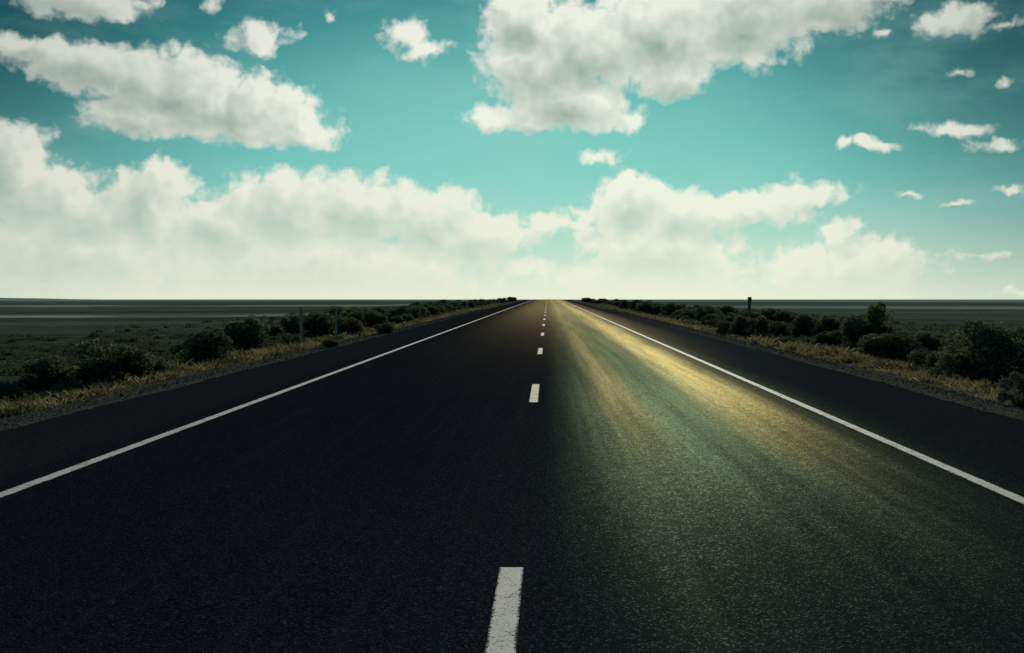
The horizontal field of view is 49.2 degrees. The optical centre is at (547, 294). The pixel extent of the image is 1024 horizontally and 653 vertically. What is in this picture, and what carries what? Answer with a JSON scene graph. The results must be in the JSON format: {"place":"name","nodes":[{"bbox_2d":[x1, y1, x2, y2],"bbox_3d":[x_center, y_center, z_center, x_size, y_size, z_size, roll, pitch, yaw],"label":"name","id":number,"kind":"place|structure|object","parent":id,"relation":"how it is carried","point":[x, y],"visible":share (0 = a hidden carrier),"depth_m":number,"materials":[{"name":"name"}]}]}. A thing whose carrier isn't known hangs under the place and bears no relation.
{"place":"outdoors","nodes":[
{"label":"outdoors","id":0,"kind":"place"},
{"bbox_2d":[0,298,99,299],"bbox_3d":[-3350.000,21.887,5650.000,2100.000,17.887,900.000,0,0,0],"label":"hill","id":1,"kind":"structure","parent":0,"point":[41,299],"depth_m":5521.54,"materials":[{"name":"grey"}]},
{"bbox_2d":[0,303,502,418],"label":"dry grass","id":2,"kind":"structure","parent":0,"point":[29,406],"depth_m":23.54,"materials":[{"name":"plant"}]},
{"bbox_2d":[0,299,1023,652],"bbox_3d":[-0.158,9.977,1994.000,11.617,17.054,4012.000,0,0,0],"label":"road","id":3,"kind":"structure","parent":0,"point":[616,487],"depth_m":7.60,"materials":[{"name":"black asphalt"}]},
{"bbox_2d":[0,304,519,496],"bbox_3d":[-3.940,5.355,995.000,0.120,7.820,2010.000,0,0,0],"label":"edge line","id":4,"kind":"object","parent":3,"relation":"on","point":[64,471],"visible":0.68,"depth_m":11.36,"materials":[{"name":"paint"}]},
{"bbox_2d":[486,567,522,652],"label":"line dash","id":5,"kind":"object","parent":3,"relation":"on","point":[510,618],"visible":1,"depth_m":5.08,"materials":[{"name":"paint"}]},
{"bbox_2d":[529,384,539,401],"bbox_3d":[-0.192,1.445,16.470,0.127,0.001,3.000,0,0,0],"label":"line dash","id":6,"kind":"object","parent":3,"relation":"on","point":[533,397],"visible":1,"depth_m":16.28,"materials":[{"name":"paint"}]},
{"bbox_2d":[564,301,1023,503],"bbox_3d":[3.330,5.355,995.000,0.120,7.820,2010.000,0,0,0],"label":"edge line","id":7,"kind":"object","parent":3,"relation":"on","point":[1014,496],"visible":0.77,"depth_m":11.05,"materials":[{"name":"paint"}]},
{"bbox_2d":[0,299,1023,430],"bbox_3d":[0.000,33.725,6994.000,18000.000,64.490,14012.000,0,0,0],"label":"ground","id":8,"kind":"structure","parent":0,"point":[73,320],"depth_m":125.28,"materials":[{"name":"green plant"}]},
{"bbox_2d":[0,381,25,400],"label":"bush","id":9,"kind":"object","parent":8,"relation":"on","point":[6,390],"visible":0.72,"depth_m":20.74,"materials":[{"name":"green plant"}]},
{"bbox_2d":[10,355,76,391],"bbox_3d":[-10.071,1.605,22.382,1.231,0.779,1.286,0,0,-26],"label":"bush","id":10,"kind":"object","parent":8,"relation":"on","point":[49,370],"visible":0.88,"depth_m":22.15,"materials":[{"name":"green plant"}]},
{"bbox_2d":[65,338,158,384],"bbox_3d":[-8.783,1.397,22.628,1.845,1.038,1.983,0,0,-26],"label":"bush","id":11,"kind":"object","parent":8,"relation":"on","point":[132,360],"visible":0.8,"depth_m":22.22,"materials":[{"name":"green plant"}]},
{"bbox_2d":[150,357,169,372],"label":"bush","id":12,"kind":"object","parent":8,"relation":"on","point":[160,365],"visible":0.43,"depth_m":23.85,"materials":[{"name":"green plant"}]},
{"bbox_2d":[169,342,188,354],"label":"bush","id":13,"kind":"object","parent":8,"relation":"on","point":[177,348],"visible":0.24,"depth_m":37.67,"materials":[{"name":"green plant"}]},
{"bbox_2d":[178,328,233,363],"bbox_3d":[-8.997,1.421,29.441,1.402,1.029,1.309,0,0,-12],"label":"bush","id":14,"kind":"object","parent":8,"relation":"on","point":[200,347],"visible":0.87,"depth_m":29.38,"materials":[{"name":"green plant"}]},
{"bbox_2d":[0,309,484,429],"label":"gravel","id":15,"kind":"structure","parent":8,"relation":"on","point":[50,408],"depth_m":18.58,"materials":[{"name":"grey gravel"}]},
{"bbox_2d":[223,316,271,350],"bbox_3d":[-10.585,1.432,39.194,1.740,1.402,1.534,0,0,-28],"label":"bush","id":16,"kind":"object","parent":8,"relation":"on","point":[245,337],"visible":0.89,"depth_m":38.82,"materials":[{"name":"green plant"}]},
{"bbox_2d":[260,325,282,337],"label":"bush","id":17,"kind":"object","parent":8,"relation":"on","point":[275,331],"visible":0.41,"depth_m":53.30,"materials":[{"name":"green plant"}]},
{"bbox_2d":[278,332,302,344],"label":"bush","id":18,"kind":"object","parent":8,"relation":"on","point":[286,338],"visible":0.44,"depth_m":37.59,"materials":[{"name":"green plant"}]},
{"bbox_2d":[280,314,303,334],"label":"bush","id":19,"kind":"object","parent":8,"relation":"on","point":[291,327],"visible":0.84,"depth_m":54.43,"materials":[{"name":"green plant"}]},
{"bbox_2d":[299,307,302,335],"bbox_3d":[-9.425,1.326,42.690,0.126,1.673,0.115,0,0,0],"label":"fence post","id":20,"kind":"object","parent":8,"relation":"on","point":[300,328],"visible":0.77,"depth_m":42.66,"materials":[{"name":"metal"}]},
{"bbox_2d":[298,312,330,329],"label":"bush","id":21,"kind":"object","parent":8,"relation":"on","point":[310,313],"visible":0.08,"depth_m":66.34,"materials":[{"name":"green plant"}]},
{"bbox_2d":[302,312,334,338],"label":"bush","id":22,"kind":"object","parent":8,"relation":"on","point":[321,325],"visible":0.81,"depth_m":44.85,"materials":[{"name":"green plant"}]},
{"bbox_2d":[321,338,339,347],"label":"bush","id":23,"kind":"object","parent":8,"relation":"on","point":[330,342],"visible":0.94,"depth_m":31.34,"materials":[{"name":"green plant"}]},
{"bbox_2d":[335,307,337,340],"bbox_3d":[-7.688,1.242,40.638,0.125,1.524,0.115,0,0,0],"label":"fence post","id":24,"kind":"object","parent":8,"relation":"on","point":[336,327],"visible":0.84,"depth_m":40.60,"materials":[{"name":"metal"}]},
{"bbox_2d":[323,305,357,325],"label":"bush","id":25,"kind":"object","parent":8,"relation":"on","point":[341,311],"visible":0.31,"depth_m":68.72,"materials":[{"name":"green plant"}]},
{"bbox_2d":[332,314,362,334],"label":"bush","id":26,"kind":"object","parent":8,"relation":"on","point":[347,324],"visible":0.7,"depth_m":48.66,"materials":[{"name":"green plant"}]},
{"bbox_2d":[346,311,365,326],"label":"bush","id":27,"kind":"object","parent":8,"relation":"on","point":[356,316],"visible":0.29,"depth_m":59.59,"materials":[{"name":"green plant"}]},
{"bbox_2d":[362,310,388,326],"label":"bush","id":28,"kind":"object","parent":8,"relation":"on","point":[374,318],"visible":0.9,"depth_m":58.40,"materials":[{"name":"green plant"}]},
{"bbox_2d":[363,307,389,320],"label":"bush","id":29,"kind":"object","parent":8,"relation":"on","point":[380,310],"visible":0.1,"depth_m":77.47,"materials":[{"name":"green plant"}]},
{"bbox_2d":[373,322,394,333],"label":"bush","id":30,"kind":"object","parent":8,"relation":"on","point":[384,328],"visible":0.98,"depth_m":42.49,"materials":[{"name":"green plant"}]},
{"bbox_2d":[390,316,403,322],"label":"bush","id":31,"kind":"object","parent":8,"relation":"on","point":[396,319],"visible":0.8,"depth_m":67.41,"materials":[{"name":"green plant"}]},
{"bbox_2d":[385,308,414,322],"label":"bush","id":32,"kind":"object","parent":8,"relation":"on","point":[395,312],"visible":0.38,"depth_m":75.33,"materials":[{"name":"green plant"}]},
{"bbox_2d":[398,314,414,321],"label":"bush","id":33,"kind":"object","parent":8,"relation":"on","point":[408,317],"visible":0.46,"depth_m":71.45,"materials":[{"name":"green plant"}]},
{"bbox_2d":[396,305,422,318],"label":"bush","id":34,"kind":"object","parent":8,"relation":"on","point":[417,313],"visible":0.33,"depth_m":76.39,"materials":[{"name":"green plant"}]},
{"bbox_2d":[408,301,422,305],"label":"bush","id":35,"kind":"object","parent":8,"relation":"on","point":[417,303],"visible":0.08,"depth_m":102.96,"materials":[{"name":"green plant"}]},
{"bbox_2d":[408,305,427,317],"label":"bush","id":36,"kind":"object","parent":8,"relation":"on","point":[423,310],"visible":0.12,"depth_m":81.60,"materials":[{"name":"green plant"}]},
{"bbox_2d":[423,301,437,305],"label":"bush","id":37,"kind":"object","parent":8,"relation":"on","point":[430,303],"visible":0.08,"depth_m":110.43,"materials":[{"name":"green plant"}]},
{"bbox_2d":[427,305,440,316],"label":"bush","id":38,"kind":"object","parent":8,"relation":"on","point":[433,310],"visible":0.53,"depth_m":88.63,"materials":[{"name":"green plant"}]},
{"bbox_2d":[433,304,445,313],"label":"bush","id":39,"kind":"object","parent":8,"relation":"on","point":[441,309],"visible":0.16,"depth_m":91.30,"materials":[{"name":"green plant"}]},
{"bbox_2d":[435,299,451,309],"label":"bush","id":40,"kind":"object","parent":8,"relation":"on","point":[444,301],"visible":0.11,"depth_m":115.47,"materials":[{"name":"green plant"}]},
{"bbox_2d":[442,304,453,312],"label":"bush","id":41,"kind":"object","parent":8,"relation":"on","point":[449,306],"visible":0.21,"depth_m":105.07,"materials":[{"name":"green plant"}]},
{"bbox_2d":[447,300,458,306],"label":"bush","id":42,"kind":"object","parent":8,"relation":"on","point":[454,303],"visible":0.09,"depth_m":130.79,"materials":[{"name":"green plant"}]},
{"bbox_2d":[453,306,465,309],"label":"bush","id":43,"kind":"object","parent":8,"relation":"on","point":[458,307],"visible":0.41,"depth_m":118.13,"materials":[{"name":"green plant"}]},
{"bbox_2d":[456,299,468,308],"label":"bush","id":44,"kind":"object","parent":8,"relation":"on","point":[462,303],"visible":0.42,"depth_m":133.63,"materials":[{"name":"green plant"}]},
{"bbox_2d":[467,301,476,308],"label":"bush","id":45,"kind":"object","parent":8,"relation":"on","point":[470,304],"visible":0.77,"depth_m":139.08,"materials":[{"name":"green plant"}]},
{"bbox_2d":[498,298,507,302],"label":"bush","id":46,"kind":"object","parent":8,"relation":"on","point":[503,300],"visible":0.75,"depth_m":254.45,"materials":[{"name":"green plant"}]},
{"bbox_2d":[507,297,515,301],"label":"bush","id":47,"kind":"object","parent":8,"relation":"on","point":[511,299],"visible":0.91,"depth_m":278.81,"materials":[{"name":"green plant"}]},
{"bbox_2d":[0,302,1022,407],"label":"scrub","id":48,"kind":"object","parent":8,"relation":"on","point":[150,347],"visible":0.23,"depth_m":40.49,"materials":[{"name":"green plant"}]},
{"bbox_2d":[612,301,619,306],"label":"bush","id":49,"kind":"object","parent":8,"relation":"on","point":[617,303],"visible":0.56,"depth_m":152.11,"materials":[{"name":"green plant"}]},
{"bbox_2d":[618,300,630,308],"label":"bush","id":50,"kind":"object","parent":8,"relation":"on","point":[624,303],"visible":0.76,"depth_m":130.62,"materials":[{"name":"green plant"}]},
{"bbox_2d":[627,299,641,309],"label":"bush","id":51,"kind":"object","parent":8,"relation":"on","point":[632,304],"visible":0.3,"depth_m":124.30,"materials":[{"name":"green plant"}]},
{"bbox_2d":[635,302,656,313],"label":"bush","id":52,"kind":"object","parent":8,"relation":"on","point":[643,307],"visible":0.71,"depth_m":101.25,"materials":[{"name":"green plant"}]},
{"bbox_2d":[650,305,663,314],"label":"bush","id":53,"kind":"object","parent":8,"relation":"on","point":[657,309],"visible":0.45,"depth_m":99.50,"materials":[{"name":"green plant"}]},
{"bbox_2d":[658,303,677,315],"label":"bush","id":54,"kind":"object","parent":8,"relation":"on","point":[669,308],"visible":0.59,"depth_m":91.26,"materials":[{"name":"green plant"}]},
{"bbox_2d":[665,304,686,311],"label":"bush","id":55,"kind":"object","parent":8,"relation":"on","point":[680,307],"visible":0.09,"depth_m":94.04,"materials":[{"name":"green plant"}]},
{"bbox_2d":[671,310,688,318],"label":"bush","id":56,"kind":"object","parent":8,"relation":"on","point":[677,312],"visible":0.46,"depth_m":82.97,"materials":[{"name":"green plant"}]},
{"bbox_2d":[674,314,688,319],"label":"bush","id":57,"kind":"object","parent":8,"relation":"on","point":[679,316],"visible":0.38,"depth_m":75.25,"materials":[{"name":"green plant"}]},
{"bbox_2d":[680,308,695,319],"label":"bush","id":58,"kind":"object","parent":8,"relation":"on","point":[691,313],"visible":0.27,"depth_m":84.07,"materials":[{"name":"green plant"}]},
{"bbox_2d":[694,305,719,321],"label":"bush","id":59,"kind":"object","parent":8,"relation":"on","point":[701,313],"visible":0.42,"depth_m":77.75,"materials":[{"name":"green plant"}]},
{"bbox_2d":[698,313,723,324],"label":"bush","id":60,"kind":"object","parent":8,"relation":"on","point":[709,316],"visible":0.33,"depth_m":66.35,"materials":[{"name":"green plant"}]},
{"bbox_2d":[704,318,724,326],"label":"bush","id":61,"kind":"object","parent":8,"relation":"on","point":[711,322],"visible":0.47,"depth_m":63.12,"materials":[{"name":"green plant"}]},
{"bbox_2d":[715,320,732,334],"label":"bush","id":62,"kind":"object","parent":8,"relation":"on","point":[724,327],"visible":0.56,"depth_m":49.10,"materials":[{"name":"green plant"}]},
{"bbox_2d":[716,305,739,316],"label":"bush","id":63,"kind":"object","parent":8,"relation":"on","point":[725,309],"visible":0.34,"depth_m":85.52,"materials":[{"name":"green plant"}]},
{"bbox_2d":[723,315,734,322],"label":"bush","id":64,"kind":"object","parent":8,"relation":"on","point":[730,318],"visible":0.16,"depth_m":66.09,"materials":[{"name":"green plant"}]},
{"bbox_2d":[722,312,737,317],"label":"bush","id":65,"kind":"object","parent":8,"relation":"on","point":[730,314],"visible":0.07,"depth_m":73.43,"materials":[{"name":"green plant"}]},
{"bbox_2d":[727,314,756,336],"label":"bush","id":66,"kind":"object","parent":8,"relation":"on","point":[740,324],"visible":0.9,"depth_m":46.18,"materials":[{"name":"green plant"}]},
{"bbox_2d":[748,297,751,327],"bbox_3d":[8.748,1.138,48.533,0.172,2.035,0.187,0,0,0],"label":"marker post","id":67,"kind":"object","parent":8,"relation":"on","point":[749,305],"visible":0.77,"depth_m":48.50,"materials":[{"name":"brown wood"}]},
{"bbox_2d":[735,311,767,319],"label":"bush","id":68,"kind":"object","parent":8,"relation":"on","point":[754,314],"visible":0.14,"depth_m":63.42,"materials":[{"name":"green plant"}]},
{"bbox_2d":[746,316,772,333],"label":"bush","id":69,"kind":"object","parent":8,"relation":"on","point":[763,324],"visible":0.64,"depth_m":49.32,"materials":[{"name":"green plant"}]},
{"bbox_2d":[757,308,780,321],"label":"bush","id":70,"kind":"object","parent":8,"relation":"on","point":[768,313],"visible":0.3,"depth_m":71.75,"materials":[{"name":"green plant"}]},
{"bbox_2d":[767,321,792,336],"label":"bush","id":71,"kind":"object","parent":8,"relation":"on","point":[782,329],"visible":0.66,"depth_m":51.23,"materials":[{"name":"green plant"}]},
{"bbox_2d":[773,336,792,343],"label":"bush","id":72,"kind":"object","parent":8,"relation":"on","point":[783,339],"visible":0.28,"depth_m":36.75,"materials":[{"name":"green plant"}]},
{"bbox_2d":[772,310,795,326],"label":"bush","id":73,"kind":"object","parent":8,"relation":"on","point":[784,316],"visible":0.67,"depth_m":69.74,"materials":[{"name":"green plant"}]},
{"bbox_2d":[790,313,821,337],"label":"bush","id":74,"kind":"object","parent":8,"relation":"on","point":[802,324],"visible":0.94,"depth_m":51.38,"materials":[{"name":"green plant"}]},
{"bbox_2d":[594,303,1023,403],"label":"dry grass","id":75,"kind":"structure","parent":8,"relation":"on","point":[829,354],"depth_m":30.40,"materials":[{"name":"plant"}]},
{"bbox_2d":[814,314,841,333],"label":"bush","id":76,"kind":"object","parent":8,"relation":"on","point":[830,323],"visible":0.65,"depth_m":52.44,"materials":[{"name":"green plant"}]},
{"bbox_2d":[814,330,844,344],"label":"bush","id":77,"kind":"object","parent":8,"relation":"on","point":[829,337],"visible":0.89,"depth_m":43.57,"materials":[{"name":"green plant"}]},
{"bbox_2d":[837,315,851,337],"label":"bush","id":78,"kind":"object","parent":8,"relation":"on","point":[840,318],"visible":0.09,"depth_m":53.54,"materials":[{"name":"green plant"}]},
{"bbox_2d":[839,312,878,346],"bbox_3d":[11.874,1.404,42.497,1.533,1.462,1.476,0,0,16],"label":"bush","id":79,"kind":"object","parent":8,"relation":"on","point":[853,329],"visible":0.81,"depth_m":42.23,"materials":[{"name":"green plant"}]},
{"bbox_2d":[863,302,898,337],"bbox_3d":[12.818,1.177,43.274,1.413,1.923,1.471,0,0,-25],"label":"bush","id":80,"kind":"object","parent":8,"relation":"on","point":[877,314],"visible":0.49,"depth_m":43.03,"materials":[{"name":"green plant"}]},
{"bbox_2d":[850,333,922,359],"bbox_3d":[9.893,1.558,32.593,2.106,0.854,1.848,0,0,13],"label":"bush","id":81,"kind":"object","parent":8,"relation":"on","point":[877,345],"visible":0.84,"depth_m":32.43,"materials":[{"name":"green plant"}]},
{"bbox_2d":[903,344,926,360],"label":"bush","id":82,"kind":"object","parent":8,"relation":"on","point":[909,349],"visible":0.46,"depth_m":31.96,"materials":[{"name":"green plant"}]},
{"bbox_2d":[907,349,936,365],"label":"bush","id":83,"kind":"object","parent":8,"relation":"on","point":[921,355],"visible":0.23,"depth_m":29.92,"materials":[{"name":"green plant"}]},
{"bbox_2d":[910,331,947,350],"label":"bush","id":84,"kind":"object","parent":8,"relation":"on","point":[927,341],"visible":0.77,"depth_m":43.88,"materials":[{"name":"green plant"}]},
{"bbox_2d":[918,345,975,371],"bbox_3d":[9.778,1.635,27.267,1.195,0.819,1.301,0,0,37],"label":"bush","id":85,"kind":"object","parent":8,"relation":"on","point":[932,359],"visible":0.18,"depth_m":27.17,"materials":[{"name":"green plant"}]},
{"bbox_2d":[937,335,982,356],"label":"bush","id":86,"kind":"object","parent":8,"relation":"on","point":[940,349],"visible":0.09,"depth_m":34.92,"materials":[{"name":"green plant"}]},
{"bbox_2d":[932,318,1023,385],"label":"bush","id":87,"kind":"object","parent":8,"relation":"on","point":[994,341],"visible":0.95,"depth_m":23.92,"materials":[{"name":"green plant"}]},
{"bbox_2d":[995,371,1023,407],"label":"bush","id":88,"kind":"object","parent":8,"relation":"on","point":[1014,399],"visible":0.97,"depth_m":15.63,"materials":[{"name":"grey plant"}]},
{"bbox_2d":[1004,325,1023,376],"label":"bush","id":89,"kind":"object","parent":8,"relation":"on","point":[1019,332],"visible":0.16,"depth_m":25.32,"materials":[{"name":"green plant"}]},
{"bbox_2d":[0,0,1023,298],"label":"sky","id":90,"kind":"structure","parent":0,"point":[150,149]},
{"bbox_2d":[605,309,1023,419],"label":"gravel","id":91,"kind":"structure","parent":0,"point":[946,391],"depth_m":22.11,"materials":[{"name":"grey gravel"}]}
]}

